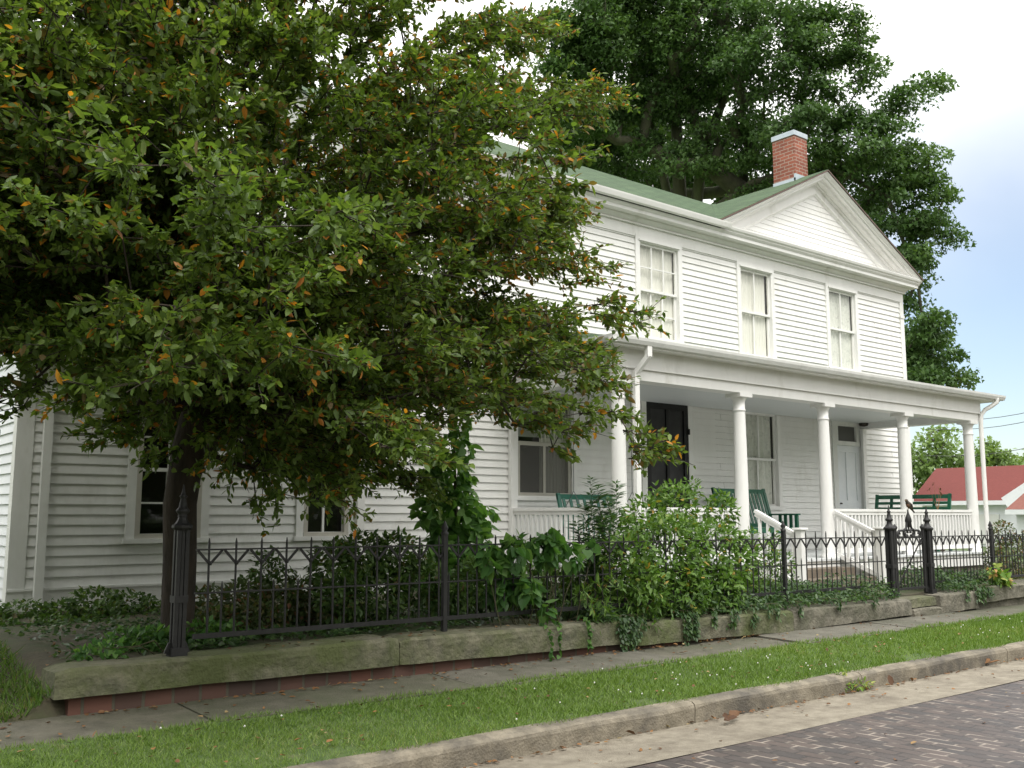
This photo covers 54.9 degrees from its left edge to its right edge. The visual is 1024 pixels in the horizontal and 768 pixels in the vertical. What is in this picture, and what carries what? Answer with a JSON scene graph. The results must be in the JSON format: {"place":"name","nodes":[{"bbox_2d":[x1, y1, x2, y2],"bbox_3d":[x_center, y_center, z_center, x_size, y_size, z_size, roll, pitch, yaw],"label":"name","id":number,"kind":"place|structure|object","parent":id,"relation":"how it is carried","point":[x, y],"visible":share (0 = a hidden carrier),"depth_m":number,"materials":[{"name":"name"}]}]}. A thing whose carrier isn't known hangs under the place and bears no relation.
{"place":"outdoors","nodes":[
{"label":"outdoors","id":0,"kind":"place"},
{"bbox_2d":[0,610,1023,767],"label":"grass verge","id":1,"kind":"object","parent":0,"point":[344,753],"depth_m":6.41,"materials":[{"name":"green plant"}]},
{"bbox_2d":[160,618,1021,728],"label":"clover flowers","id":2,"kind":"object","parent":1,"relation":"on","point":[679,674],"visible":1,"depth_m":8.50,"materials":[{"name":"white plant"}]},
{"bbox_2d":[0,604,1023,748],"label":"sidewalk","id":3,"kind":"structure","parent":0,"point":[71,727],"depth_m":7.64,"materials":[{"name":"concrete"}]},
{"bbox_2d":[0,560,1023,721],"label":"yard","id":4,"kind":"structure","parent":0,"point":[35,652],"depth_m":8.20,"materials":[{"name":"green plant"}]},
{"bbox_2d":[0,638,53,722],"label":"grass","id":5,"kind":"structure","parent":4,"relation":"on","point":[27,686],"depth_m":6.68,"materials":[{"name":"green plant"}]},
{"bbox_2d":[0,585,160,625],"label":"plants","id":6,"kind":"object","parent":4,"relation":"on","point":[98,608],"visible":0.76,"depth_m":10.17,"materials":[{"name":"green plant"}]},
{"bbox_2d":[68,615,250,660],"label":"plants","id":7,"kind":"object","parent":4,"relation":"on","point":[124,642],"visible":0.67,"depth_m":7.51,"materials":[{"name":"green plant"}]},
{"bbox_2d":[232,545,311,617],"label":"dark shrub","id":8,"kind":"object","parent":4,"relation":"on","point":[252,574],"visible":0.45,"depth_m":9.38,"materials":[{"name":"green plant"}]},
{"bbox_2d":[193,577,372,639],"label":"plants","id":9,"kind":"object","parent":4,"relation":"on","point":[241,610],"visible":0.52,"depth_m":8.79,"materials":[{"name":"green plant"}]},
{"bbox_2d":[0,0,695,635],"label":"crabapple tree","id":10,"kind":"object","parent":4,"relation":"on","point":[176,288],"visible":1,"depth_m":7.35,"materials":[{"name":"green plant"}]},
{"bbox_2d":[303,525,440,630],"bbox_3d":[-1.324,1.860,9.416,1.512,1.009,0.966,6,-10,-38],"label":"dark shrub","id":11,"kind":"object","parent":4,"relation":"on","point":[367,568],"visible":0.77,"depth_m":9.28,"materials":[{"name":"green plant"}]},
{"bbox_2d":[2,585,859,661],"bbox_3d":[0.068,2.435,10.902,10.077,0.232,2.727,6,-10,-38],"label":"ground cover","id":12,"kind":"object","parent":4,"relation":"on","point":[191,644],"visible":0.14,"depth_m":8.58,"materials":[{"name":"green plant"}]},
{"bbox_2d":[407,418,500,613],"bbox_3d":[-0.597,1.441,10.886,0.794,2.241,1.151,-5,-9,32],"label":"climbing vine","id":13,"kind":"object","parent":4,"relation":"on","point":[466,523],"visible":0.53,"depth_m":10.74,"materials":[{"name":"green plant"}]},
{"bbox_2d":[40,599,911,715],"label":"stone wall","id":14,"kind":"structure","parent":4,"relation":"on","point":[84,687],"depth_m":7.81,"materials":[{"name":"stone"}]},
{"bbox_2d":[164,484,192,656],"bbox_3d":[-2.414,1.352,7.172,0.189,1.238,0.136,6,-10,-38],"label":"fence post","id":15,"kind":"object","parent":14,"relation":"on","point":[177,644],"visible":1,"depth_m":7.13,"materials":[{"name":"grey metal"}]},
{"bbox_2d":[192,521,886,638],"bbox_3d":[1.297,1.899,10.091,9.270,0.999,0.065,6,-10,-38],"label":"iron fence","id":16,"kind":"object","parent":14,"relation":"on","point":[445,581],"visible":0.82,"depth_m":8.60,"materials":[{"name":"black metal"}]},
{"bbox_2d":[473,527,600,626],"bbox_3d":[0.221,1.839,9.222,1.490,1.000,0.584,6,-10,-38],"label":"fence vine","id":17,"kind":"object","parent":16,"relation":"attached to","point":[554,553],"visible":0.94,"depth_m":9.06,"materials":[{"name":"green plant"}]},
{"bbox_2d":[531,616,593,661],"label":"trailing vine","id":18,"kind":"object","parent":17,"relation":"hanging from","point":[559,627],"visible":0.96,"depth_m":9.01,"materials":[{"name":"green plant"}]},
{"bbox_2d":[551,599,659,651],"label":"trailing ivy","id":19,"kind":"object","parent":14,"relation":"on","point":[624,619],"visible":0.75,"depth_m":9.60,"materials":[{"name":"green plant"}]},
{"bbox_2d":[639,570,900,645],"bbox_3d":[3.043,2.603,11.818,4.382,0.653,1.265,6,-10,-38],"label":"trailing ivy","id":20,"kind":"object","parent":14,"relation":"on","point":[818,595],"visible":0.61,"depth_m":11.45,"materials":[{"name":"green plant"}]},
{"bbox_2d":[883,505,899,596],"bbox_3d":[5.011,2.206,13.045,0.197,1.198,0.148,6,-10,-38],"label":"fence post","id":21,"kind":"object","parent":14,"relation":"on","point":[889,528],"visible":0.95,"depth_m":13.02,"materials":[{"name":"grey metal"}]},
{"bbox_2d":[425,555,611,624],"bbox_3d":[0.163,2.107,10.174,2.441,0.722,0.790,6,-10,-38],"label":"dark shrub","id":22,"kind":"object","parent":4,"relation":"on","point":[469,562],"visible":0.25,"depth_m":9.88,"materials":[{"name":"green plant"}]},
{"bbox_2d":[568,475,628,602],"bbox_3d":[0.956,1.710,10.462,0.490,1.477,1.040,-5,-9,34],"label":"tall lily plant","id":23,"kind":"object","parent":4,"relation":"on","point":[597,519],"visible":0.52,"depth_m":10.41,"materials":[{"name":"green plant"}]},
{"bbox_2d":[567,570,677,633],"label":"fern plant","id":24,"kind":"object","parent":4,"relation":"on","point":[584,598],"visible":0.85,"depth_m":9.62,"materials":[{"name":"green plant"}]},
{"bbox_2d":[588,475,766,619],"bbox_3d":[1.991,1.804,11.080,3.116,1.600,1.396,6,-10,-38],"label":"shrub","id":25,"kind":"object","parent":4,"relation":"on","point":[687,524],"visible":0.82,"depth_m":10.70,"materials":[{"name":"green plant"}]},
{"bbox_2d":[740,525,801,599],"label":"shrub","id":26,"kind":"object","parent":4,"relation":"on","point":[771,557],"visible":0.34,"depth_m":12.51,"materials":[{"name":"green plant"}]},
{"bbox_2d":[896,595,942,616],"bbox_3d":[5.383,2.998,13.237,0.715,0.304,0.503,6,-10,-38],"label":"stone step","id":27,"kind":"object","parent":4,"relation":"on","point":[922,605],"visible":0.61,"depth_m":13.07,"materials":[{"name":"grey stone"}]},
{"bbox_2d":[924,580,1023,612],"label":"stone wall","id":28,"kind":"structure","parent":4,"relation":"on","point":[949,601],"depth_m":14.02,"materials":[{"name":"grey stone"}]},
{"bbox_2d":[923,508,936,593],"bbox_3d":[5.761,2.296,13.638,0.197,1.198,0.148,6,-10,-38],"label":"fence post","id":29,"kind":"object","parent":28,"relation":"on","point":[929,557],"visible":0.97,"depth_m":13.60,"materials":[{"name":"grey metal"}]},
{"bbox_2d":[893,510,926,591],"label":"iron gate","id":30,"kind":"structure","parent":29,"relation":"attached to","point":[908,524],"depth_m":13.36,"materials":[{"name":"black metal"}]},
{"bbox_2d":[905,499,914,512],"bbox_3d":[5.420,1.664,13.432,0.094,0.188,0.224,-20,-21,68],"label":"bird","id":31,"kind":"object","parent":30,"relation":"on","point":[909,505],"visible":1,"depth_m":13.39},
{"bbox_2d":[899,559,1003,605],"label":"trailing ivy","id":32,"kind":"object","parent":28,"relation":"on","point":[952,585],"visible":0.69,"depth_m":14.03,"materials":[{"name":"green plant"}]},
{"bbox_2d":[933,521,1023,583],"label":"iron fence","id":33,"kind":"object","parent":28,"relation":"on","point":[991,542],"visible":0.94,"depth_m":14.56,"materials":[{"name":"black metal"}]},
{"bbox_2d":[986,563,1015,588],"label":"weed","id":34,"kind":"object","parent":28,"relation":"on","point":[1000,575],"visible":0.87,"depth_m":14.38,"materials":[{"name":"green plant"}]},
{"bbox_2d":[979,519,1023,580],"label":"russet shrub","id":35,"kind":"object","parent":4,"relation":"on","point":[998,523],"visible":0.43,"depth_m":16.99,"materials":[{"name":"green plant"}]},
{"bbox_2d":[30,0,1023,506],"label":"sky","id":36,"kind":"structure","parent":0,"point":[980,43],"materials":[{"name":"white"}]},
{"bbox_2d":[628,679,1023,767],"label":"street","id":37,"kind":"structure","parent":0,"point":[954,731],"depth_m":6.84,"materials":[{"name":"brick"}]},
{"bbox_2d":[466,659,1023,767],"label":"gutter","id":38,"kind":"object","parent":37,"relation":"on","point":[673,742],"visible":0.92,"depth_m":7.52,"materials":[{"name":"concrete"}]},
{"bbox_2d":[0,611,1023,767],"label":"leaf litter","id":39,"kind":"object","parent":38,"relation":"on","point":[363,684],"visible":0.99,"depth_m":7.70,"materials":[{"name":"brown plant"}]},
{"bbox_2d":[722,710,739,720],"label":"fallen leaf","id":40,"kind":"object","parent":38,"relation":"on","point":[734,714],"visible":1,"depth_m":7.61,"materials":[{"name":"brown plant"}]},
{"bbox_2d":[834,668,875,692],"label":"weed","id":41,"kind":"object","parent":38,"relation":"on","point":[861,688],"visible":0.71,"depth_m":8.98,"materials":[{"name":"green plant"}]},
{"bbox_2d":[887,675,893,684],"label":"fallen leaf","id":42,"kind":"object","parent":38,"relation":"on","point":[890,680],"visible":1,"depth_m":9.08,"materials":[{"name":"brown plant"}]},
{"bbox_2d":[985,658,1000,662],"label":"fallen leaf","id":43,"kind":"object","parent":38,"relation":"on","point":[987,660],"visible":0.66,"depth_m":10.50,"materials":[{"name":"brown plant"}]},
{"bbox_2d":[927,422,1022,429],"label":"overhead wire","id":44,"kind":"object","parent":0,"point":[974,428],"visible":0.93,"depth_m":47.84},
{"bbox_2d":[945,546,1018,555],"bbox_3d":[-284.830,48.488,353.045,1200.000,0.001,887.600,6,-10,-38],"label":"back lawn","id":45,"kind":"structure","parent":0,"point":[966,549],"depth_m":32.92,"materials":[{"name":"green plant"}]},
{"bbox_2d":[0,84,1005,611],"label":"house","id":46,"kind":"structure","parent":45,"relation":"on","point":[774,366],"depth_m":16.93,"materials":[{"name":"white paint"}]},
{"bbox_2d":[121,398,211,543],"bbox_3d":[-4.306,1.052,12.122,1.060,1.770,0.695,6,-10,-38],"label":"window","id":47,"kind":"structure","parent":46,"relation":"in","point":[144,499],"depth_m":12.07,"materials":[{"name":"white paint"}]},
{"bbox_2d":[293,484,354,540],"bbox_3d":[-2.662,1.226,13.425,0.930,1.770,0.695,6,-10,-38],"label":"window","id":48,"kind":"structure","parent":46,"relation":"in","point":[316,527],"depth_m":13.29,"materials":[{"name":"white paint"}]},
{"bbox_2d":[491,391,579,500],"bbox_3d":[0.336,0.955,15.801,1.390,1.820,0.695,6,-10,-38],"label":"window","id":49,"kind":"structure","parent":46,"relation":"in","point":[541,472],"depth_m":15.56,"materials":[{"name":"grey glass"}]},
{"bbox_2d":[556,390,633,539],"bbox_3d":[1.358,1.206,14.963,1.300,2.270,0.733,6,-10,-38],"label":"porch swing","id":50,"kind":"object","parent":46,"relation":"hanging from","point":[560,498],"visible":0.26,"depth_m":14.87,"materials":[{"name":"green paint"}]},
{"bbox_2d":[616,233,686,344],"bbox_3d":[2.453,-1.632,17.856,1.270,1.896,0.695,6,-10,-38],"label":"window","id":51,"kind":"structure","parent":46,"relation":"in","point":[658,263],"depth_m":17.80,"materials":[{"name":"white glass"}]},
{"bbox_2d":[629,401,693,553],"bbox_3d":[2.559,1.626,17.495,1.360,2.770,0.668,6,-10,-38],"label":"door","id":52,"kind":"structure","parent":46,"relation":"in","point":[678,419],"depth_m":17.40,"materials":[{"name":"black paint"}]},
{"bbox_2d":[713,260,776,358],"bbox_3d":[4.610,-1.410,19.571,1.160,1.841,0.686,6,-10,-38],"label":"window","id":53,"kind":"structure","parent":46,"relation":"in","point":[755,292],"depth_m":19.50,"materials":[{"name":"white glass"}]},
{"bbox_2d":[717,412,785,509],"bbox_3d":[4.598,1.458,19.170,1.320,1.960,0.695,6,-10,-38],"label":"window","id":54,"kind":"structure","parent":46,"relation":"in","point":[763,431],"depth_m":19.20,"materials":[{"name":"grey glass"}]},
{"bbox_2d":[711,487,800,552],"bbox_3d":[4.333,2.432,17.507,1.560,1.180,0.773,6,-10,-38],"label":"porch bench","id":55,"kind":"object","parent":46,"relation":"on","point":[758,492],"visible":0.28,"depth_m":17.88,"materials":[{"name":"green paint"}]},
{"bbox_2d":[803,282,863,372],"bbox_3d":[6.925,-1.152,21.398,1.260,1.886,0.695,6,-10,-38],"label":"window","id":56,"kind":"structure","parent":46,"relation":"in","point":[841,302],"depth_m":21.34,"materials":[{"name":"white glass"}]},
{"bbox_2d":[831,421,863,548],"bbox_3d":[7.085,2.061,20.773,1.220,2.780,0.155,6,-10,-38],"label":"door","id":57,"kind":"structure","parent":46,"relation":"in","point":[846,453],"depth_m":20.80,"materials":[{"name":"white paint"}]},
{"bbox_2d":[860,493,952,551],"bbox_3d":[7.855,2.756,19.682,0.698,1.118,1.700,6,-10,-38],"label":"porch bench","id":58,"kind":"object","parent":46,"relation":"on","point":[891,503],"visible":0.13,"depth_m":19.78,"materials":[{"name":"green paint"}]},
{"bbox_2d":[928,482,944,550],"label":"withered plant","id":59,"kind":"object","parent":46,"relation":"on","point":[936,503],"visible":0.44,"depth_m":19.12,"materials":[{"name":"brown plant"}]},
{"bbox_2d":[523,0,984,390],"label":"shade tree","id":60,"kind":"object","parent":45,"relation":"on","point":[680,68],"visible":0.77,"depth_m":36.39,"materials":[{"name":"green plant"}]},
{"bbox_2d":[911,424,992,494],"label":"background tree","id":61,"kind":"object","parent":45,"relation":"on","point":[923,466],"visible":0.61,"depth_m":59.42,"materials":[{"name":"green plant"}]},
{"bbox_2d":[914,465,1023,546],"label":"garage","id":62,"kind":"structure","parent":45,"relation":"on","point":[1005,487],"depth_m":37.07,"materials":[{"name":"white paint"}]},
{"bbox_2d":[979,514,1000,543],"bbox_3d":[16.930,5.382,36.616,0.060,1.071,2.400,6,-10,-38],"label":"garage door","id":63,"kind":"structure","parent":62,"relation":"in","point":[994,518],"depth_m":36.02,"materials":[{"name":"white paint"}]},
{"bbox_2d":[963,435,1022,466],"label":"background tree","id":64,"kind":"object","parent":45,"relation":"on","point":[998,459],"visible":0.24,"depth_m":65.36,"materials":[{"name":"green plant"}]},
{"bbox_2d":[1015,449,1023,464],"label":"background tree","id":65,"kind":"object","parent":45,"relation":"on","point":[1021,458],"visible":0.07,"depth_m":70.28,"materials":[{"name":"green plant"}]},
{"label":"ground","id":66,"kind":"structure","parent":0,"visible":0},
{"bbox_2d":[283,641,1023,767],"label":"kerb","id":67,"kind":"structure","parent":66,"relation":"on","point":[497,745],"depth_m":7.32,"materials":[{"name":"concrete"}]},
{"label":"side lawn","id":68,"kind":"structure","parent":0,"visible":0},
{"bbox_2d":[1005,493,1023,550],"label":"shed","id":69,"kind":"structure","parent":68,"relation":"on","point":[1018,506],"depth_m":27.32,"materials":[{"name":"white paint"}]}
]}

